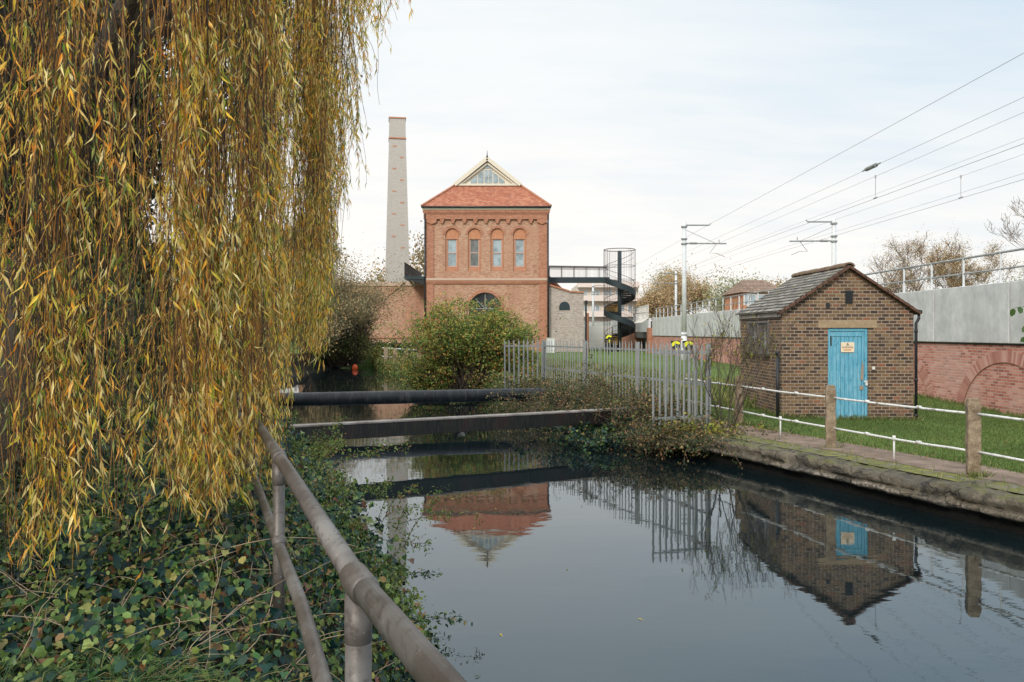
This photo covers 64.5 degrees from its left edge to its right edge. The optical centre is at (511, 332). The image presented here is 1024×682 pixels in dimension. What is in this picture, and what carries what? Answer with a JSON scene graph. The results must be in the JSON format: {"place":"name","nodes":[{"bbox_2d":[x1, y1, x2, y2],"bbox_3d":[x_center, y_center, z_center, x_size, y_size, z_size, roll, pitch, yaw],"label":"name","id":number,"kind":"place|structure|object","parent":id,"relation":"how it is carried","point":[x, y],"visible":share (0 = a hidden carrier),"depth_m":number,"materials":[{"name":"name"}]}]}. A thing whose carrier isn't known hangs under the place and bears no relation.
{"place":"outdoors","nodes":[
{"label":"outdoors","id":0,"kind":"place"},
{"bbox_2d":[0,353,406,681],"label":"bank soil","id":1,"kind":"structure","parent":0,"point":[309,369],"depth_m":4.14,"materials":[{"name":"brown soil"}]},
{"bbox_2d":[0,390,200,564],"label":"laurel bush","id":2,"kind":"object","parent":1,"relation":"on","point":[147,448],"visible":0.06,"depth_m":6.69,"materials":[{"name":"green plant"}]},
{"bbox_2d":[62,244,166,316],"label":"holly bush","id":3,"kind":"object","parent":1,"relation":"on","point":[104,278],"depth_m":21.68,"materials":[{"name":"green plant"}]},
{"bbox_2d":[29,66,238,271],"bbox_3d":[-11.167,-3.533,18.398,9.885,11.005,8.868,0,0,-33],"label":"dark evergreen","id":4,"kind":"object","parent":1,"relation":"on","point":[157,173],"visible":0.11,"depth_m":18.91,"materials":[{"name":"green plant"}]},
{"bbox_2d":[70,216,213,328],"bbox_3d":[-12.196,-1.218,26.466,4.104,6.369,5.621,0,0,0],"label":"dark evergreen","id":5,"kind":"object","parent":1,"relation":"on","point":[129,256],"visible":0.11,"depth_m":25.20,"materials":[{"name":"green plant"}]},
{"bbox_2d":[67,334,256,447],"bbox_3d":[-7.284,0.987,12.103,9.327,1.924,7.652,0,0,43],"label":"laurel bush","id":6,"kind":"object","parent":1,"relation":"on","point":[102,419],"visible":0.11,"depth_m":11.84,"materials":[{"name":"green plant"}]},
{"bbox_2d":[0,623,342,681],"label":"long grass","id":7,"kind":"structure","parent":1,"relation":"on","point":[166,675],"depth_m":2.67,"materials":[{"name":"green plant"}]},
{"bbox_2d":[63,267,285,408],"bbox_3d":[-8.443,0.158,17.112,8.327,3.476,6.912,0,0,0],"label":"holly bush","id":8,"kind":"object","parent":1,"relation":"on","point":[126,330],"visible":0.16,"depth_m":15.89,"materials":[{"name":"green plant"}]},
{"bbox_2d":[3,0,362,191],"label":"dark evergreen","id":9,"kind":"object","parent":1,"relation":"on","point":[148,74],"visible":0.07,"depth_m":15.11,"materials":[{"name":"green plant"}]},
{"bbox_2d":[1,461,398,681],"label":"fallen leaves","id":10,"kind":"object","parent":1,"relation":"on","point":[203,596],"visible":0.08,"depth_m":3.70,"materials":[{"name":"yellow plant"}]},
{"bbox_2d":[0,0,413,641],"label":"weeping willow","id":11,"kind":"object","parent":1,"relation":"on","point":[44,174],"visible":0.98,"depth_m":4.29,"materials":[{"name":"yellow plant"}]},
{"bbox_2d":[0,452,430,681],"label":"dead stems","id":12,"kind":"object","parent":1,"relation":"on","point":[179,621],"visible":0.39,"depth_m":3.44,"materials":[{"name":"brown plant"}]},
{"bbox_2d":[0,443,451,681],"bbox_3d":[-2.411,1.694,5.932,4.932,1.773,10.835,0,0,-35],"label":"ivy ground cover","id":13,"kind":"object","parent":1,"relation":"on","point":[253,610],"visible":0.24,"depth_m":3.74,"materials":[{"name":"green plant"}]},
{"bbox_2d":[74,370,413,570],"bbox_3d":[-8.569,1.792,18.982,7.146,1.671,25.920,0,0,-20],"label":"ivy","id":14,"kind":"object","parent":1,"relation":"on","point":[360,507],"visible":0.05,"depth_m":10.57,"materials":[{"name":"green plant"}]},
{"bbox_2d":[228,410,410,496],"bbox_3d":[-2.786,1.553,10.892,2.922,0.937,2.210,0,0,0],"label":"bank shrub","id":15,"kind":"object","parent":1,"relation":"on","point":[324,449],"visible":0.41,"depth_m":10.89,"materials":[{"name":"green plant"}]},
{"bbox_2d":[259,266,379,366],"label":"autumn thicket","id":16,"kind":"object","parent":1,"relation":"on","point":[340,321],"visible":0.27,"depth_m":51.70,"materials":[{"name":"brown plant"}]},
{"bbox_2d":[291,326,382,366],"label":"waterside bush","id":17,"kind":"object","parent":1,"relation":"on","point":[341,356],"visible":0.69,"depth_m":56.28,"materials":[{"name":"green plant"}]},
{"bbox_2d":[237,395,466,681],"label":"foreground handrail","id":18,"kind":"object","parent":1,"relation":"on","point":[368,601],"visible":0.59,"depth_m":1.73,"materials":[{"name":"grey metal"}]},
{"bbox_2d":[303,534,435,652],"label":"bank shrub","id":19,"kind":"object","parent":1,"relation":"on","point":[392,580],"visible":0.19,"depth_m":5.40,"materials":[{"name":"green plant"}]},
{"bbox_2d":[293,463,484,554],"bbox_3d":[-1.808,1.815,7.947,2.328,0.865,2.110,0,0,-42],"label":"bank shrub","id":20,"kind":"object","parent":1,"relation":"on","point":[358,522],"visible":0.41,"depth_m":8.16,"materials":[{"name":"green plant"}]},
{"bbox_2d":[383,569,472,629],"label":"trailing bramble","id":21,"kind":"object","parent":1,"relation":"on","point":[437,617],"visible":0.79,"depth_m":5.67,"materials":[{"name":"green plant"}]},
{"bbox_2d":[373,350,571,411],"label":"bank scrub","id":22,"kind":"object","parent":1,"relation":"on","point":[399,356],"visible":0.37,"depth_m":30.75,"materials":[{"name":"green plant"}]},
{"bbox_2d":[28,0,1023,326],"label":"sky","id":23,"kind":"structure","parent":0,"point":[635,120],"materials":[{"name":"white"}]},
{"bbox_2d":[502,355,757,409],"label":"rough grass","id":24,"kind":"structure","parent":0,"point":[727,395],"depth_m":25.84,"materials":[{"name":"green plant"}]},
{"bbox_2d":[253,334,1023,472],"bbox_3d":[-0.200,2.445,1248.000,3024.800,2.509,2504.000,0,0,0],"label":"ground","id":25,"kind":"structure","parent":0,"point":[715,369],"depth_m":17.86,"materials":[{"name":"green plant"}]},
{"bbox_2d":[227,244,328,352],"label":"bank tree","id":26,"kind":"object","parent":25,"relation":"on","point":[268,304],"depth_m":56.23,"materials":[{"name":"brown plant"}]},
{"bbox_2d":[275,212,349,270],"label":"autumn tree","id":27,"kind":"object","parent":25,"relation":"on","point":[289,243],"visible":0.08,"depth_m":95.65,"materials":[{"name":"brown plant"}]},
{"bbox_2d":[278,236,413,363],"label":"autumn thicket","id":28,"kind":"object","parent":25,"relation":"on","point":[345,285],"visible":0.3,"depth_m":56.40,"materials":[{"name":"brown plant"}]},
{"bbox_2d":[325,290,392,363],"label":"grey bush","id":29,"kind":"object","parent":25,"relation":"on","point":[361,328],"visible":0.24,"depth_m":57.25,"materials":[{"name":"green plant"}]},
{"bbox_2d":[300,282,423,348],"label":"side wing","id":30,"kind":"structure","parent":25,"relation":"on","point":[411,301],"depth_m":76.00,"materials":[{"name":"brown brick"}]},
{"bbox_2d":[362,341,393,362],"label":"waterside bush","id":31,"kind":"object","parent":25,"relation":"on","point":[373,354],"visible":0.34,"depth_m":55.14,"materials":[{"name":"green plant"}]},
{"bbox_2d":[352,220,423,281],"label":"autumn tree","id":32,"kind":"object","parent":25,"relation":"on","point":[419,259],"visible":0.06,"depth_m":108.49,"materials":[{"name":"brown plant"}]},
{"bbox_2d":[369,333,418,351],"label":"bank hedge","id":33,"kind":"object","parent":25,"relation":"on","point":[390,345],"visible":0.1,"depth_m":71.75,"materials":[{"name":"green plant"}]},
{"bbox_2d":[385,117,408,281],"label":"chimney","id":34,"kind":"object","parent":25,"relation":"on","point":[397,240],"visible":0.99,"depth_m":98.79,"materials":[{"name":"brick"}]},
{"bbox_2d":[382,347,420,365],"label":"bank railing","id":35,"kind":"object","parent":25,"relation":"on","point":[385,356],"visible":0.4,"depth_m":50.98,"materials":[{"name":"concrete"}]},
{"bbox_2d":[262,388,549,406],"bbox_3d":[-3.250,1.765,22.050,9.081,0.370,0.360,0,0,-17],"label":"black pipe","id":36,"kind":"object","parent":25,"relation":"on","point":[379,397],"visible":0.67,"depth_m":22.00,"materials":[{"name":"black metal"}]},
{"bbox_2d":[388,357,461,389],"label":"arching bush","id":37,"kind":"object","parent":25,"relation":"on","point":[427,368],"visible":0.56,"depth_m":30.95,"materials":[{"name":"green plant"}]},
{"bbox_2d":[271,407,655,441],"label":"crossing beam","id":38,"kind":"structure","parent":25,"relation":"on","point":[400,427],"depth_m":16.49,"materials":[{"name":"metal"}]},
{"bbox_2d":[371,292,562,389],"bbox_3d":[-1.883,0.354,31.115,6.507,3.851,6.206,0,0,32],"label":"arching bush","id":39,"kind":"object","parent":25,"relation":"on","point":[474,351],"visible":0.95,"depth_m":30.57,"materials":[{"name":"green plant"}]},
{"bbox_2d":[421,154,551,351],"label":"engine house","id":40,"kind":"structure","parent":25,"relation":"on","point":[486,227],"depth_m":73.00,"materials":[{"name":"brick"}]},
{"bbox_2d":[404,262,423,284],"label":"steel balcony","id":41,"kind":"structure","parent":40,"relation":"attached to","point":[411,274],"depth_m":73.08,"materials":[{"name":"black paint"}]},
{"bbox_2d":[443,226,460,270],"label":"window","id":42,"kind":"structure","parent":40,"relation":"in","point":[452,240],"depth_m":73.13,"materials":[{"name":"orange brick"}]},
{"bbox_2d":[466,226,482,270],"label":"window","id":43,"kind":"structure","parent":40,"relation":"in","point":[474,235],"depth_m":73.13,"materials":[{"name":"orange brick"}]},
{"bbox_2d":[466,289,503,322],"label":"arched window","id":44,"kind":"structure","parent":40,"relation":"in","point":[479,298],"depth_m":73.29,"materials":[{"name":"orange brick"}]},
{"bbox_2d":[488,226,505,270],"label":"window","id":45,"kind":"structure","parent":40,"relation":"in","point":[497,240],"depth_m":73.13,"materials":[{"name":"orange brick"}]},
{"bbox_2d":[511,226,528,270],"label":"window","id":46,"kind":"structure","parent":40,"relation":"in","point":[519,236],"depth_m":73.13,"materials":[{"name":"orange brick"}]},
{"bbox_2d":[504,339,542,388],"bbox_3d":[0.369,1.006,25.882,1.270,1.609,0.071,0,0,10],"label":"palisade fence","id":47,"kind":"object","parent":25,"relation":"on","point":[523,345],"visible":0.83,"depth_m":25.89,"materials":[{"name":"metal"}]},
{"bbox_2d":[485,385,561,428],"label":"bramble bush","id":48,"kind":"object","parent":25,"relation":"on","point":[523,408],"visible":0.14,"depth_m":22.63,"materials":[{"name":"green plant"}]},
{"bbox_2d":[454,365,594,413],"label":"bramble bush","id":49,"kind":"object","parent":25,"relation":"on","point":[516,385],"visible":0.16,"depth_m":24.57,"materials":[{"name":"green plant"}]},
{"bbox_2d":[547,338,554,352],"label":"white cabinet","id":50,"kind":"object","parent":25,"relation":"on","point":[552,340],"visible":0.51,"depth_m":69.97,"materials":[{"name":"paint"}]},
{"bbox_2d":[549,283,587,351],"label":"grey annex","id":51,"kind":"object","parent":25,"relation":"on","point":[567,305],"visible":0.84,"depth_m":73.30,"materials":[{"name":"concrete"}]},
{"bbox_2d":[559,302,569,309],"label":"arched window","id":52,"kind":"structure","parent":51,"relation":"in","point":[564,305],"depth_m":73.27,"materials":[{"name":"grey glass"}]},
{"bbox_2d":[486,352,670,437],"bbox_3d":[1.772,1.937,21.444,5.816,2.826,4.611,0,0,0],"label":"bramble bush","id":53,"kind":"object","parent":25,"relation":"on","point":[555,396],"visible":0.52,"depth_m":21.16,"materials":[{"name":"green plant"}]},
{"bbox_2d":[517,401,660,452],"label":"ivy clump","id":54,"kind":"object","parent":25,"relation":"on","point":[573,434],"visible":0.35,"depth_m":17.84,"materials":[{"name":"green plant"}]},
{"bbox_2d":[584,326,611,346],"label":"site hoarding","id":55,"kind":"object","parent":25,"relation":"on","point":[596,333],"visible":0.36,"depth_m":96.00,"materials":[{"name":"white paint"}]},
{"bbox_2d":[592,284,610,325],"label":"electric mast","id":56,"kind":"object","parent":25,"relation":"on","point":[593,286],"visible":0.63,"depth_m":108.89,"materials":[{"name":"metal"}]},
{"bbox_2d":[571,281,638,325],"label":"apartment block","id":57,"kind":"structure","parent":25,"relation":"on","point":[586,288],"depth_m":129.91,"materials":[{"name":"white paint"}]},
{"bbox_2d":[589,318,632,347],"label":"retaining wall","id":58,"kind":"structure","parent":25,"relation":"on","point":[623,339],"depth_m":93.44,"materials":[{"name":"white concrete"}]},
{"bbox_2d":[604,248,635,351],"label":"spiral staircase","id":59,"kind":"structure","parent":25,"relation":"on","point":[624,325],"depth_m":74.87,"materials":[{"name":"black metal"}]},
{"bbox_2d":[549,266,609,282],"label":"footbridge","id":60,"kind":"object","parent":59,"relation":"attached to","point":[574,279],"visible":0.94,"depth_m":74.60,"materials":[{"name":"grey metal"}]},
{"bbox_2d":[543,339,710,423],"bbox_3d":[2.609,1.224,21.612,0.138,2.051,9.211,0,0,-20],"label":"palisade fence","id":61,"kind":"object","parent":25,"relation":"on","point":[637,350],"visible":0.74,"depth_m":20.54,"materials":[{"name":"metal"}]},
{"bbox_2d":[543,364,728,450],"bbox_3d":[3.395,1.966,19.231,5.446,2.576,4.648,0,0,0],"label":"bramble bush","id":62,"kind":"object","parent":25,"relation":"on","point":[635,402],"visible":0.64,"depth_m":18.51,"materials":[{"name":"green plant"}]},
{"bbox_2d":[632,305,652,352],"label":"railway bridge","id":63,"kind":"structure","parent":25,"relation":"on","point":[643,328],"depth_m":73.27,"materials":[{"name":"white brick"}]},
{"bbox_2d":[643,321,651,348],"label":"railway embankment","id":64,"kind":"structure","parent":25,"relation":"on","point":[644,342],"depth_m":77.18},
{"bbox_2d":[862,223,954,292],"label":"autumn tree","id":65,"kind":"object","parent":64,"relation":"on","point":[895,288],"visible":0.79,"depth_m":58.00,"materials":[{"name":"brown plant"}]},
{"bbox_2d":[640,262,689,319],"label":"tree","id":66,"kind":"object","parent":25,"relation":"on","point":[658,285],"visible":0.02,"depth_m":135.00,"materials":[{"name":"brown plant"}]},
{"bbox_2d":[652,271,677,315],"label":"electric mast","id":67,"kind":"object","parent":25,"relation":"on","point":[676,273],"visible":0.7,"depth_m":89.89,"materials":[{"name":"metal"}]},
{"bbox_2d":[648,179,1023,291],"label":"overhead wire","id":68,"kind":"object","parent":67,"relation":"attached to","point":[872,224],"visible":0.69,"depth_m":35.76,"materials":[{"name":"grey metal"}]},
{"bbox_2d":[629,253,709,317],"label":"tree","id":69,"kind":"object","parent":25,"relation":"on","point":[652,300],"visible":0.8,"depth_m":118.20,"materials":[{"name":"brown plant"}]},
{"bbox_2d":[671,341,679,370],"bbox_3d":[6.241,1.154,30.990,0.376,1.693,0.080,0,0,0],"label":"hazard marker","id":70,"kind":"object","parent":25,"relation":"on","point":[673,344],"visible":0.59,"depth_m":30.98,"materials":[{"name":"yellow paint"}]},
{"bbox_2d":[588,401,771,457],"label":"bramble bush","id":71,"kind":"object","parent":25,"relation":"on","point":[649,426],"visible":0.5,"depth_m":16.52,"materials":[{"name":"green plant"}]},
{"bbox_2d":[652,343,708,428],"bbox_3d":[3.524,1.115,16.946,1.406,1.792,0.068,0,0,-23],"label":"palisade fence","id":72,"kind":"object","parent":25,"relation":"on","point":[671,353],"visible":0.81,"depth_m":16.90,"materials":[{"name":"metal"}]},
{"bbox_2d":[648,261,718,314],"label":"tree","id":73,"kind":"object","parent":25,"relation":"on","point":[700,296],"visible":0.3,"depth_m":125.97,"materials":[{"name":"brown plant"}]},
{"bbox_2d":[592,414,810,470],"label":"bramble bush","id":74,"kind":"object","parent":25,"relation":"on","point":[696,439],"visible":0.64,"depth_m":15.91,"materials":[{"name":"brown plant"}]},
{"bbox_2d":[681,222,726,359],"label":"electric mast","id":75,"kind":"object","parent":25,"relation":"on","point":[684,297],"visible":0.92,"depth_m":49.88,"materials":[{"name":"metal"}]},
{"bbox_2d":[605,97,1023,289],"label":"overhead wire","id":76,"kind":"object","parent":75,"relation":"attached to","point":[860,172],"visible":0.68,"depth_m":27.92,"materials":[{"name":"grey metal"}]},
{"bbox_2d":[612,53,1022,277],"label":"overhead wire","id":77,"kind":"object","parent":75,"relation":"attached to","point":[863,140],"visible":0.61,"depth_m":26.90,"materials":[{"name":"grey metal"}]},
{"bbox_2d":[648,138,1022,280],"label":"overhead wire","id":78,"kind":"object","parent":75,"relation":"attached to","point":[874,194],"visible":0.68,"depth_m":37.19,"materials":[{"name":"grey metal"}]},
{"bbox_2d":[687,258,778,311],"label":"tree","id":79,"kind":"object","parent":25,"relation":"on","point":[725,287],"visible":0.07,"depth_m":108.79,"materials":[{"name":"brown plant"}]},
{"bbox_2d":[681,293,796,427],"bbox_3d":[4.700,0.677,17.104,2.454,3.156,2.502,0,0,0],"label":"bare sapling","id":80,"kind":"object","parent":25,"relation":"on","point":[743,348],"visible":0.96,"depth_m":16.99,"materials":[{"name":"brown plant"}]},
{"bbox_2d":[721,280,776,310],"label":"brick house","id":81,"kind":"structure","parent":25,"relation":"on","point":[745,287],"depth_m":93.93,"materials":[{"name":"brown tile"}]},
{"bbox_2d":[743,294,756,304],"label":"window","id":82,"kind":"structure","parent":81,"relation":"in","point":[753,297],"depth_m":91.90,"materials":[{"name":"white glass"}]},
{"bbox_2d":[745,268,787,286],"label":"tree","id":83,"kind":"object","parent":25,"relation":"on","point":[777,284],"depth_m":99.20,"materials":[{"name":"brown plant"}]},
{"bbox_2d":[775,351,779,417],"bbox_3d":[5.980,1.280,18.250,0.095,1.740,0.100,0,0,0],"label":"cut off pipe","id":84,"kind":"object","parent":25,"relation":"on","point":[777,383],"visible":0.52,"depth_m":18.22,"materials":[{"name":"black metal"}]},
{"bbox_2d":[789,218,836,265],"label":"electric mast","id":85,"kind":"object","parent":25,"relation":"on","point":[833,223],"visible":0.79,"depth_m":47.53,"materials":[{"name":"metal"}]},
{"bbox_2d":[627,422,1023,534],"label":"quay edge","id":86,"kind":"object","parent":25,"relation":"on","point":[978,502],"visible":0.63,"depth_m":11.94,"materials":[{"name":"stone"}]},
{"bbox_2d":[663,412,773,441],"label":"yellow creeper","id":87,"kind":"object","parent":86,"relation":"on","point":[715,428],"visible":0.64,"depth_m":16.40,"materials":[{"name":"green plant"}]},
{"bbox_2d":[667,422,1023,493],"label":"moss verge","id":88,"kind":"structure","parent":86,"relation":"on","point":[950,476],"depth_m":12.67,"materials":[{"name":"plant"}]},
{"bbox_2d":[685,376,1023,475],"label":"towpath railing","id":89,"kind":"object","parent":86,"relation":"on","point":[973,442],"visible":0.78,"depth_m":12.72,"materials":[{"name":"concrete"}]},
{"bbox_2d":[736,262,921,419],"bbox_3d":[7.615,0.303,19.970,3.259,3.795,3.540,0,0,0],"label":"brick hut","id":90,"kind":"object","parent":25,"relation":"on","point":[852,333],"visible":0.86,"depth_m":18.35,"materials":[{"name":"brick"}]},
{"bbox_2d":[747,321,769,356],"bbox_3d":[6.125,0.150,20.065,0.210,0.860,1.790,0,0,0],"label":"window","id":91,"kind":"structure","parent":90,"relation":"in","point":[759,328],"depth_m":20.03,"materials":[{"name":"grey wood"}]},
{"bbox_2d":[830,331,867,418],"bbox_3d":[7.628,0.968,18.402,0.855,1.985,0.135,0,0,0],"label":"door","id":92,"kind":"structure","parent":90,"relation":"in","point":[846,347],"depth_m":18.41,"materials":[{"name":"blue wood"}]},
{"bbox_2d":[652,280,1023,414],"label":"retaining wall","id":93,"kind":"structure","parent":25,"relation":"on","point":[970,345],"depth_m":21.52,"materials":[{"name":"brick"}]},
{"bbox_2d":[654,247,1023,317],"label":"wall railing","id":94,"kind":"object","parent":93,"relation":"on","point":[1000,269],"depth_m":23.40,"materials":[{"name":"metal"}]},
{"bbox_2d":[703,392,1023,492],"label":"wall foot tufts","id":95,"kind":"object","parent":25,"relation":"on","point":[982,474],"visible":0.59,"depth_m":17.55,"materials":[{"name":"green plant"}]},
{"bbox_2d":[719,409,1010,486],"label":"fallen lawn leaves","id":96,"kind":"object","parent":25,"relation":"on","point":[877,446],"visible":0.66,"depth_m":14.87,"materials":[{"name":"brown plant"}]},
{"bbox_2d":[921,228,1023,289],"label":"autumn tree","id":97,"kind":"object","parent":25,"relation":"on","point":[951,281],"visible":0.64,"depth_m":57.48,"materials":[{"name":"brown plant"}]},
{"bbox_2d":[984,197,1023,246],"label":"bare tree","id":98,"kind":"object","parent":25,"relation":"on","point":[1010,231],"visible":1,"depth_m":51.50,"materials":[{"name":"brown plant"}]},
{"bbox_2d":[1010,306,1023,342],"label":"overhanging sapling","id":99,"kind":"object","parent":25,"relation":"on","point":[1013,311],"visible":1,"depth_m":10.00,"materials":[{"name":"green plant"}]},
{"bbox_2d":[275,366,1023,681],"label":"canal water","id":100,"kind":"structure","parent":0,"point":[706,570],"depth_m":8.70,"materials":[{"name":"grey liquid"}]},
{"bbox_2d":[658,414,1023,485],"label":"gravel path","id":101,"kind":"structure","parent":0,"point":[924,462],"depth_m":13.45,"materials":[{"name":"grey gravel"}]},
{"bbox_3d":[13.300,-5.327,29.660,0.060,0.857,0.240,0,0,0],"label":"wire dropper","id":102,"kind":"object","parent":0,"visible":0},
{"bbox_2d":[598,143,1023,300],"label":"overhead wire","id":103,"kind":"object","parent":102,"relation":"hanging from","point":[864,202],"visible":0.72,"depth_m":29.13,"materials":[{"name":"grey metal"}]},
{"bbox_2d":[616,112,1023,287],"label":"overhead wire","id":104,"kind":"object","parent":102,"relation":"hanging from","point":[863,181],"visible":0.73,"depth_m":29.33,"materials":[{"name":"grey metal"}]},
{"bbox_3d":[16.500,-5.358,29.800,0.060,0.854,0.240,0,0,0],"label":"wire dropper","id":105,"kind":"object","parent":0,"visible":0},
{"bbox_2d":[646,173,1022,290],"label":"overhead wire","id":106,"kind":"object","parent":105,"relation":"hanging from","point":[874,219],"visible":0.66,"depth_m":35.61,"materials":[{"name":"grey metal"}]},
{"bbox_2d":[646,154,1023,285],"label":"overhead wire","id":107,"kind":"object","parent":105,"relation":"hanging from","point":[870,207],"visible":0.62,"depth_m":36.40,"materials":[{"name":"grey metal"}]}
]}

